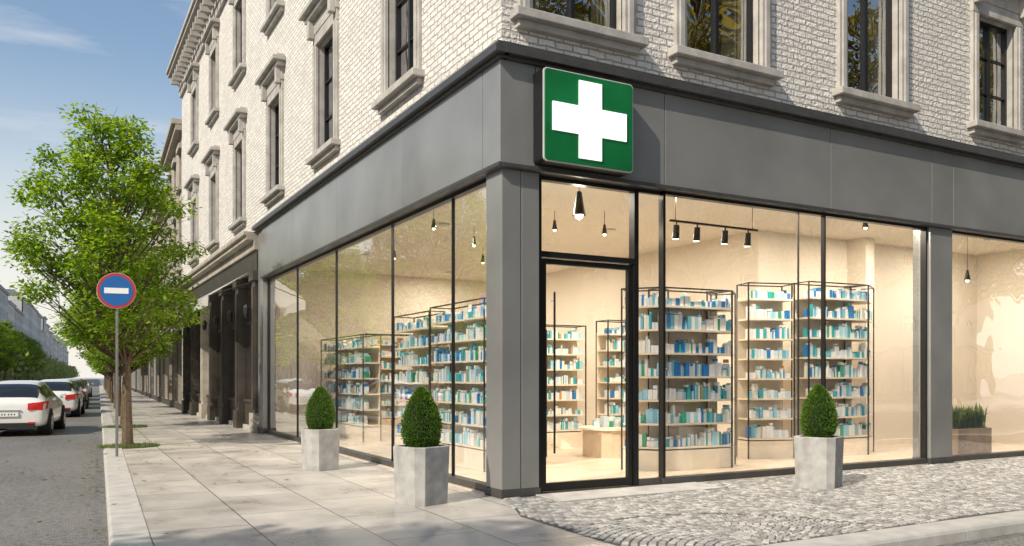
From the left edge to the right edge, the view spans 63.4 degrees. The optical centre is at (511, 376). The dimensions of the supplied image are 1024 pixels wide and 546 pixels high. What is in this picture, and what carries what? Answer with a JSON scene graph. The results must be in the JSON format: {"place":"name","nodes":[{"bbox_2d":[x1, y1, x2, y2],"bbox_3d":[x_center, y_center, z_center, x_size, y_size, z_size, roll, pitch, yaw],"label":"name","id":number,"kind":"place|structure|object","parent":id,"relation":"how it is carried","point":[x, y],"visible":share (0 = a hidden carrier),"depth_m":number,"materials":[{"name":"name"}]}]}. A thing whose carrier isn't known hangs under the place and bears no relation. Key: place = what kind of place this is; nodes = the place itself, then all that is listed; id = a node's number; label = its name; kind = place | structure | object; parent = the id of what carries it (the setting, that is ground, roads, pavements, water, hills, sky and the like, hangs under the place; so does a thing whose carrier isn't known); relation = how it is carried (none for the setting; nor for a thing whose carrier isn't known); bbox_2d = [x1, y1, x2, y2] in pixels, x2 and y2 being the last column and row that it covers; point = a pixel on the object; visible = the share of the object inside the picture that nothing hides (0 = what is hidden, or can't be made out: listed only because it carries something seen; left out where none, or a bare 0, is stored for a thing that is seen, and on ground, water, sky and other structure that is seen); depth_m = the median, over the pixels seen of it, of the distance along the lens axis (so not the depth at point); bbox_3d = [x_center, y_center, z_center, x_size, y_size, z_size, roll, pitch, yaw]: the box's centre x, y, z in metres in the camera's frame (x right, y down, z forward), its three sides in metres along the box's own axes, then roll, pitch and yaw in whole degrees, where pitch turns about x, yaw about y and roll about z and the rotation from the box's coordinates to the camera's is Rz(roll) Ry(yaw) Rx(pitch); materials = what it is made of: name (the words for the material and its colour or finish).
{"place":"outdoors","nodes":[
{"label":"outdoors","id":0,"kind":"place"},
{"bbox_2d":[0,284,10,380],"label":"apartment block","id":1,"kind":"structure","parent":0,"point":[4,293],"depth_m":157.45,"materials":[{"name":"grey"}]},
{"bbox_2d":[8,300,16,379],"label":"apartment block","id":2,"kind":"structure","parent":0,"point":[12,306],"depth_m":171.88,"materials":[{"name":"grey"}]},
{"bbox_2d":[0,0,191,377],"label":"sky","id":3,"kind":"structure","parent":0,"point":[113,54],"materials":[{"name":"blue"}]},
{"bbox_2d":[100,379,617,545],"bbox_3d":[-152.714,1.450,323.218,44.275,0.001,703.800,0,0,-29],"label":"pavement","id":4,"kind":"structure","parent":0,"point":[349,501],"depth_m":9.63,"materials":[{"name":"grey concrete"}]},
{"bbox_2d":[85,363,107,389],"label":"street tree","id":5,"kind":"object","parent":4,"relation":"on","point":[99,373],"visible":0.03,"depth_m":90.42,"materials":[{"name":"green plant"}]},
{"bbox_2d":[85,351,108,394],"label":"street tree","id":6,"kind":"object","parent":4,"relation":"on","point":[107,382],"depth_m":64.44,"materials":[{"name":"brown plant"}]},
{"bbox_2d":[87,364,107,392],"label":"street tree","id":7,"kind":"object","parent":4,"relation":"on","point":[96,371],"visible":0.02,"depth_m":76.05,"materials":[{"name":"green plant"}]},
{"bbox_2d":[88,346,110,398],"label":"street tree","id":8,"kind":"object","parent":4,"relation":"on","point":[109,389],"depth_m":54.58,"materials":[{"name":"brown plant"}]},
{"bbox_2d":[75,316,130,402],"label":"street tree","id":9,"kind":"object","parent":4,"relation":"on","point":[108,372],"visible":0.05,"depth_m":45.53,"materials":[{"name":"green plant"}]},
{"bbox_2d":[76,267,146,408],"bbox_3d":[-18.191,-1.950,37.886,3.840,6.800,3.888,0,0,-28],"label":"street tree","id":10,"kind":"object","parent":4,"relation":"on","point":[103,366],"visible":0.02,"depth_m":37.58,"materials":[{"name":"green plant"}]},
{"bbox_2d":[101,424,147,427],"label":"tree pit grass","id":11,"kind":"object","parent":4,"relation":"on","point":[119,426],"visible":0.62,"depth_m":23.61,"materials":[{"name":"plant"}]},
{"bbox_2d":[53,217,190,425],"bbox_3d":[-10.977,-1.557,23.505,3.681,6.015,3.404,0,0,-13],"label":"street tree","id":12,"kind":"object","parent":11,"relation":"on","point":[110,361],"visible":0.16,"depth_m":23.48,"materials":[{"name":"green plant"}]},
{"bbox_2d":[80,256,173,415],"bbox_3d":[-14.210,-1.770,30.603,3.683,6.442,3.638,0,0,-21],"label":"street tree","id":13,"kind":"object","parent":4,"relation":"on","point":[119,388],"visible":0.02,"depth_m":30.38,"materials":[{"name":"green plant"}]},
{"bbox_2d":[95,441,159,448],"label":"tree pit grass","id":14,"kind":"object","parent":4,"relation":"on","point":[142,445],"visible":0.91,"depth_m":16.99,"materials":[{"name":"plant"}]},
{"bbox_2d":[0,102,210,445],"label":"street tree","id":15,"kind":"object","parent":14,"relation":"on","point":[98,216],"visible":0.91,"depth_m":16.47,"materials":[{"name":"green plant"}]},
{"bbox_2d":[131,371,135,391],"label":"townhouse","id":16,"kind":"structure","parent":4,"relation":"on","point":[133,381],"depth_m":83.97,"materials":[{"name":"beige stone"}]},
{"bbox_2d":[136,243,140,393],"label":"townhouse","id":17,"kind":"structure","parent":4,"relation":"on","point":[138,380],"depth_m":74.08,"materials":[{"name":"brown wood"}]},
{"bbox_2d":[141,243,147,396],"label":"townhouse","id":18,"kind":"structure","parent":4,"relation":"on","point":[144,382],"depth_m":63.76,"materials":[{"name":"brick"}]},
{"bbox_2d":[142,192,157,399],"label":"townhouse","id":19,"kind":"structure","parent":4,"relation":"on","point":[151,382],"depth_m":55.61,"materials":[{"name":"beige stone"}]},
{"bbox_2d":[149,197,168,405],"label":"townhouse","id":20,"kind":"structure","parent":4,"relation":"on","point":[162,380],"depth_m":45.69,"materials":[{"name":"stone"}]},
{"bbox_2d":[159,118,181,410],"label":"townhouse","id":21,"kind":"structure","parent":4,"relation":"on","point":[172,151],"depth_m":37.26,"materials":[{"name":"stone"}]},
{"bbox_2d":[174,231,257,432],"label":"adjoining shopfronts","id":22,"kind":"object","parent":4,"relation":"on","point":[220,366],"visible":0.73,"depth_m":25.49,"materials":[{"name":"stone"}]},
{"bbox_2d":[157,274,249,327],"bbox_3d":[-10.407,-2.325,27.175,1.061,0.950,12.326,0,0,-29],"label":"shop awning","id":23,"kind":"object","parent":22,"relation":"attached to","point":[203,300],"visible":0.34,"depth_m":22.36,"materials":[{"name":"fabric"}]},
{"bbox_2d":[301,386,339,470],"bbox_3d":[-3.003,0.798,12.986,0.500,1.303,0.500,0,0,-43],"label":"concrete planter","id":24,"kind":"object","parent":4,"relation":"on","point":[320,437],"visible":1,"depth_m":12.83,"materials":[{"name":"concrete"}]},
{"bbox_2d":[393,386,449,506],"bbox_3d":[-1.040,0.777,9.535,0.540,1.345,0.540,0,0,42],"label":"concrete planter","id":25,"kind":"object","parent":4,"relation":"on","point":[421,462],"visible":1,"depth_m":9.37,"materials":[{"name":"concrete"}]},
{"bbox_2d":[182,0,1023,399],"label":"brick walls","id":26,"kind":"structure","parent":4,"relation":"on","point":[456,34],"depth_m":13.99,"materials":[{"name":"white brick"}]},
{"bbox_2d":[166,0,226,97],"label":"roof cornice","id":27,"kind":"structure","parent":26,"relation":"on","point":[189,48],"depth_m":29.73,"materials":[{"name":"grey stone"}]},
{"bbox_2d":[183,0,1023,266],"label":"stone window surrounds","id":28,"kind":"object","parent":26,"relation":"attached to","point":[319,19],"visible":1,"depth_m":14.23,"materials":[{"name":"grey stone"}]},
{"bbox_2d":[241,0,1006,216],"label":"windows","id":29,"kind":"structure","parent":26,"relation":"attached to","point":[722,27],"depth_m":13.43,"materials":[{"name":"black glass"}]},
{"bbox_2d":[252,40,1023,278],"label":"metal fascia","id":30,"kind":"structure","parent":26,"relation":"attached to","point":[469,123],"depth_m":12.09,"materials":[{"name":"grey metal"}]},
{"bbox_2d":[533,67,632,176],"bbox_3d":[0.897,-3.110,10.184,1.320,1.120,0.255,0,0,-29],"label":"pharmacy cross sign","id":31,"kind":"object","parent":30,"relation":"attached to","point":[582,123],"visible":1,"depth_m":10.03,"materials":[{"name":"green plastic"}]},
{"bbox_2d":[257,168,953,498],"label":"metal pillars","id":32,"kind":"structure","parent":4,"relation":"on","point":[512,333],"depth_m":10.04,"materials":[{"name":"grey metal"}]},
{"bbox_2d":[536,482,725,501],"bbox_3d":[1.529,1.449,10.405,2.520,0.042,0.600,0,0,-29],"label":"doorstep","id":33,"kind":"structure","parent":4,"relation":"on","point":[618,492],"depth_m":10.31,"materials":[{"name":"stone"}]},
{"bbox_2d":[266,182,1023,493],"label":"interior walls and floor","id":34,"kind":"structure","parent":4,"relation":"on","point":[988,334],"depth_m":17.59,"materials":[{"name":"paint"}]},
{"bbox_2d":[379,334,381,440],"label":"medicine shelf","id":35,"kind":"object","parent":34,"relation":"on","point":[380,388],"visible":0.01,"depth_m":18.55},
{"bbox_2d":[379,334,412,429],"bbox_3d":[-2.232,0.143,23.177,4.022,2.587,0.441,0,0,-29],"label":"medicine shelf","id":36,"kind":"object","parent":34,"relation":"on","point":[386,386],"visible":0.08,"depth_m":22.50,"materials":[{"name":"beige wood"}]},
{"bbox_2d":[394,310,450,444],"bbox_3d":[-1.662,0.143,15.211,0.441,2.587,1.722,0,0,-29],"label":"medicine shelf","id":37,"kind":"object","parent":34,"relation":"on","point":[417,342],"visible":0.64,"depth_m":15.21,"materials":[{"name":"beige wood"}]},
{"bbox_2d":[431,211,436,229],"bbox_3d":[-1.320,-2.636,13.972,0.096,0.328,0.096,0,0,-29],"label":"pendant lamp","id":38,"kind":"object","parent":34,"relation":"hanging from","point":[433,226],"visible":1,"depth_m":13.95,"materials":[{"name":"black metal"}]},
{"bbox_2d":[439,223,449,225],"bbox_3d":[-1.234,-2.784,15.162,0.200,0.028,0.200,0,0,-29],"label":"ceiling downlight","id":39,"kind":"object","parent":34,"relation":"attached to","point":[444,224],"visible":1,"depth_m":15.10,"materials":[{"name":"beige"}]},
{"bbox_2d":[430,297,485,471],"bbox_3d":[-0.732,0.118,13.526,0.441,2.637,2.072,0,0,-29],"label":"medicine shelf","id":40,"kind":"object","parent":34,"relation":"on","point":[470,388],"visible":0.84,"depth_m":13.34,"materials":[{"name":"beige wood"}]},
{"bbox_2d":[472,236,475,246],"bbox_3d":[-0.709,-2.611,15.452,0.096,0.378,0.096,0,0,-29],"label":"pendant lamp","id":41,"kind":"object","parent":34,"relation":"hanging from","point":[473,242],"visible":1,"depth_m":15.43,"materials":[{"name":"beige"}]},
{"bbox_2d":[546,330,546,456],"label":"medicine shelf","id":42,"kind":"object","parent":34,"relation":"on","point":[546,393],"depth_m":14.90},
{"bbox_2d":[552,211,556,231],"bbox_3d":[0.720,-2.626,14.002,0.096,0.348,0.096,0,0,-29],"label":"pendant lamp","id":43,"kind":"object","parent":34,"relation":"hanging from","point":[554,227],"visible":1,"depth_m":13.98,"materials":[{"name":"black metal"}]},
{"bbox_2d":[546,324,585,447],"bbox_3d":[0.879,0.194,16.955,1.226,2.487,0.441,0,0,-24],"label":"medicine shelf","id":44,"kind":"object","parent":34,"relation":"on","point":[569,432],"visible":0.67,"depth_m":16.95,"materials":[{"name":"beige wood"}]},
{"bbox_2d":[572,191,585,219],"bbox_3d":[0.936,-2.497,11.562,0.192,0.606,0.192,0,0,-29],"label":"pendant lamp","id":45,"kind":"object","parent":34,"relation":"hanging from","point":[579,213],"visible":0.99,"depth_m":11.51,"materials":[{"name":"black metal"}]},
{"bbox_2d":[579,416,624,457],"bbox_3d":[1.767,1.075,15.105,1.080,0.725,1.080,0,0,-29],"label":"display table","id":46,"kind":"object","parent":34,"relation":"on","point":[601,436],"visible":0.76,"depth_m":14.70,"materials":[{"name":"brown wood"}]},
{"bbox_2d":[602,211,606,235],"bbox_3d":[1.565,-2.591,14.023,0.096,0.418,0.096,0,0,-29],"label":"pendant lamp","id":47,"kind":"object","parent":34,"relation":"hanging from","point":[604,231],"visible":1,"depth_m":14.00,"materials":[{"name":"black metal"}]},
{"bbox_2d":[596,320,624,417],"bbox_3d":[2.443,0.143,17.191,1.422,2.587,0.441,0,0,-29],"label":"medicine shelf","id":48,"kind":"object","parent":34,"relation":"on","point":[608,371],"visible":0.29,"depth_m":16.99,"materials":[{"name":"beige wood"}]},
{"bbox_2d":[621,287,735,470],"bbox_3d":[2.719,0.034,13.147,2.160,2.807,0.756,0,0,-22],"label":"medicine shelf","id":49,"kind":"object","parent":34,"relation":"on","point":[696,391],"visible":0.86,"depth_m":12.95,"materials":[{"name":"beige wood"}]},
{"bbox_2d":[669,198,757,246],"bbox_3d":[3.089,-2.417,12.659,1.750,0.765,0.129,0,0,-29],"label":"track light","id":50,"kind":"object","parent":34,"relation":"attached to","point":[696,236],"visible":0.98,"depth_m":12.56,"materials":[{"name":"black metal"}]},
{"bbox_2d":[736,282,794,458],"bbox_3d":[4.510,-0.106,14.753,0.908,3.087,0.441,0,0,-13],"label":"medicine shelf","id":51,"kind":"object","parent":34,"relation":"on","point":[762,355],"visible":1,"depth_m":14.64,"materials":[{"name":"beige wood"}]},
{"bbox_2d":[791,281,873,455],"bbox_3d":[6.035,-0.132,15.399,2.082,3.137,0.736,0,0,-29],"label":"medicine shelf","id":52,"kind":"object","parent":34,"relation":"on","point":[842,315],"visible":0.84,"depth_m":15.15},
{"bbox_2d":[862,223,868,229],"bbox_3d":[6.097,-2.669,14.297,0.108,0.262,0.108,0,0,-29],"label":"pendant lamp","id":53,"kind":"object","parent":34,"relation":"hanging from","point":[865,226],"visible":0.48,"depth_m":14.27,"materials":[{"name":"black metal"}]},
{"bbox_2d":[964,237,970,281],"bbox_3d":[8.260,-2.259,15.034,0.108,1.082,0.108,0,0,-29],"label":"pendant lamp","id":54,"kind":"object","parent":34,"relation":"hanging from","point":[967,277],"visible":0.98,"depth_m":15.02,"materials":[{"name":"black metal"}]},
{"bbox_2d":[952,401,991,454],"bbox_3d":[8.247,0.941,15.133,1.271,0.992,0.777,0,0,-29],"label":"wooden planter box","id":55,"kind":"object","parent":34,"relation":"on","point":[971,434],"visible":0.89,"depth_m":14.90,"materials":[{"name":"brown wood"}]},
{"bbox_2d":[266,175,1023,493],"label":"shopfront glazing","id":56,"kind":"structure","parent":4,"relation":"on","point":[323,317],"depth_m":13.97,"materials":[{"name":"clear glass"}]},
{"bbox_2d":[504,457,1023,545],"bbox_3d":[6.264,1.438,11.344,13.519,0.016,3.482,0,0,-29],"label":"cobblestones","id":57,"kind":"structure","parent":4,"relation":"on","point":[898,496],"depth_m":9.18,"materials":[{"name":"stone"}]},
{"bbox_2d":[794,384,843,488],"bbox_3d":[4.033,0.772,10.896,0.540,1.355,0.540,0,0,37],"label":"concrete planter","id":58,"kind":"object","parent":57,"relation":"on","point":[818,448],"visible":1,"depth_m":10.73,"materials":[{"name":"concrete"}]},
{"bbox_2d":[0,379,1023,545],"bbox_3d":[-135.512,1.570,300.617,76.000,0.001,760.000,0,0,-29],"label":"road","id":59,"kind":"structure","parent":0,"point":[60,511],"depth_m":11.75,"materials":[{"name":"grey asphalt"}]},
{"bbox_2d":[0,380,65,434],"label":"parked car","id":60,"kind":"object","parent":59,"relation":"on","point":[40,405],"visible":1,"depth_m":22.08,"materials":[{"name":"white paint"}]},
{"bbox_2d":[41,379,86,416],"bbox_3d":[-18.448,0.861,33.595,2.060,1.527,4.420,0,0,-24],"label":"parked car","id":61,"kind":"object","parent":59,"relation":"on","point":[73,400],"visible":0.46,"depth_m":32.29,"materials":[{"name":"white paint"}]},
{"bbox_2d":[66,378,90,394],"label":"parked car","id":62,"kind":"object","parent":59,"relation":"on","point":[84,382],"visible":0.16,"depth_m":55.05,"materials":[{"name":"grey paint"}]},
{"bbox_2d":[68,379,89,408],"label":"parked car","id":63,"kind":"object","parent":59,"relation":"on","point":[79,385],"visible":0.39,"depth_m":40.31,"materials":[{"name":"grey paint"}]},
{"bbox_2d":[67,378,90,400],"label":"parked car","id":64,"kind":"object","parent":59,"relation":"on","point":[83,383],"visible":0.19,"depth_m":47.10,"materials":[{"name":"white paint"}]},
{"bbox_2d":[82,378,92,396],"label":"parked car","id":65,"kind":"object","parent":59,"relation":"on","point":[88,383],"visible":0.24,"depth_m":63.43,"materials":[{"name":"white paint"}]},
{"bbox_2d":[22,427,309,540],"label":"leaf litter","id":66,"kind":"object","parent":59,"relation":"on","point":[133,473],"visible":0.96,"depth_m":13.06,"materials":[{"name":"brown plant"}]},
{"bbox_3d":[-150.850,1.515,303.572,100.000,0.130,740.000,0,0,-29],"label":"far pavement","id":67,"kind":"structure","parent":0,"visible":0},
{"bbox_2d":[0,325,10,357],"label":"street tree","id":68,"kind":"object","parent":67,"relation":"on","point":[2,347],"visible":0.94,"depth_m":92.63,"materials":[{"name":"green plant"}]},
{"bbox_2d":[0,324,20,370],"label":"street tree","id":69,"kind":"object","parent":67,"relation":"on","point":[8,360],"visible":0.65,"depth_m":103.55,"materials":[{"name":"green plant"}]},
{"bbox_2d":[0,320,27,380],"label":"street tree","id":70,"kind":"object","parent":67,"relation":"on","point":[17,339],"visible":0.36,"depth_m":113.70,"materials":[{"name":"green plant"}]},
{"bbox_2d":[6,289,27,379],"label":"apartment block","id":71,"kind":"structure","parent":67,"relation":"on","point":[22,306],"depth_m":199.27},
{"bbox_2d":[3,331,31,379],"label":"street tree","id":72,"kind":"object","parent":67,"relation":"on","point":[15,370],"visible":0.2,"depth_m":124.62,"materials":[{"name":"green plant"}]},
{"bbox_2d":[15,308,24,379],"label":"apartment block","id":73,"kind":"structure","parent":67,"relation":"on","point":[19,314],"depth_m":187.12,"materials":[{"name":"grey"}]},
{"bbox_2d":[14,331,38,379],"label":"street tree","id":74,"kind":"object","parent":67,"relation":"on","point":[29,346],"visible":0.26,"depth_m":135.55,"materials":[{"name":"green plant"}]},
{"bbox_2d":[28,303,33,337],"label":"apartment block","id":75,"kind":"structure","parent":67,"relation":"on","point":[30,306],"depth_m":219.69,"materials":[{"name":"grey"}]},
{"bbox_2d":[24,337,43,376],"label":"street tree","id":76,"kind":"object","parent":67,"relation":"on","point":[37,357],"visible":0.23,"depth_m":146.09,"materials":[{"name":"green plant"}]},
{"bbox_2d":[32,307,38,380],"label":"apartment block","id":77,"kind":"structure","parent":67,"relation":"on","point":[35,311],"depth_m":233.36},
{"bbox_2d":[32,339,47,379],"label":"street tree","id":78,"kind":"object","parent":67,"relation":"on","point":[44,355],"visible":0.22,"depth_m":157.27,"materials":[{"name":"green plant"}]},
{"bbox_2d":[37,313,42,380],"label":"apartment block","id":79,"kind":"structure","parent":67,"relation":"on","point":[39,317],"depth_m":249.57,"materials":[{"name":"grey"}]},
{"bbox_2d":[0,335,80,380],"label":"distant trees","id":80,"kind":"object","parent":67,"relation":"on","point":[53,369],"visible":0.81,"depth_m":180.00,"materials":[{"name":"green plant"}]},
{"bbox_2d":[38,312,47,353],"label":"apartment block","id":81,"kind":"structure","parent":67,"relation":"on","point":[43,322],"depth_m":276.34,"materials":[{"name":"grey"}]},
{"bbox_2d":[41,330,44,379],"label":"apartment block","id":82,"kind":"structure","parent":67,"relation":"on","point":[42,336],"depth_m":266.78,"materials":[{"name":"grey"}]},
{"bbox_2d":[46,324,50,358],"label":"apartment block","id":83,"kind":"structure","parent":67,"relation":"on","point":[48,326],"depth_m":292.50,"materials":[{"name":"grey"}]},
{"bbox_2d":[49,331,51,354],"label":"apartment block","id":84,"kind":"structure","parent":67,"relation":"on","point":[50,332],"depth_m":304.64,"materials":[{"name":"grey"}]},
{"bbox_2d":[51,332,53,359],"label":"apartment block","id":85,"kind":"structure","parent":67,"relation":"on","point":[52,334],"depth_m":322.04,"materials":[{"name":"grey"}]},
{"bbox_2d":[53,338,55,378],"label":"apartment block","id":86,"kind":"structure","parent":67,"relation":"on","point":[54,349],"depth_m":332.45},
{"bbox_2d":[55,340,57,378],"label":"apartment block","id":87,"kind":"structure","parent":67,"relation":"on","point":[56,341],"depth_m":350.70,"materials":[{"name":"grey"}]},
{"bbox_2d":[53,335,60,361],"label":"apartment block","id":88,"kind":"structure","parent":67,"relation":"on","point":[56,338],"depth_m":381.82,"materials":[{"name":"grey"}]},
{"bbox_2d":[57,342,59,362],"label":"apartment block","id":89,"kind":"structure","parent":67,"relation":"on","point":[58,344],"depth_m":364.39,"materials":[{"name":"grey"}]},
{"bbox_2d":[55,335,62,378],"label":"apartment block","id":90,"kind":"structure","parent":67,"relation":"on","point":[61,351],"depth_m":402.29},
{"label":"ground","id":91,"kind":"structure","parent":0,"visible":0},
{"bbox_2d":[99,379,1023,545],"bbox_3d":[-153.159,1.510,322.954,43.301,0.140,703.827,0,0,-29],"label":"kerb","id":92,"kind":"structure","parent":91,"relation":"on","point":[127,525],"depth_m":8.08,"materials":[{"name":"concrete"}]},
{"bbox_2d":[97,273,135,456],"bbox_3d":[-7.140,-0.212,14.972,0.650,3.325,0.104,0,0,-19],"label":"traffic sign","id":93,"kind":"object","parent":92,"relation":"on","point":[116,291],"visible":0.98,"depth_m":14.96,"materials":[{"name":"blue metal"}]}
]}

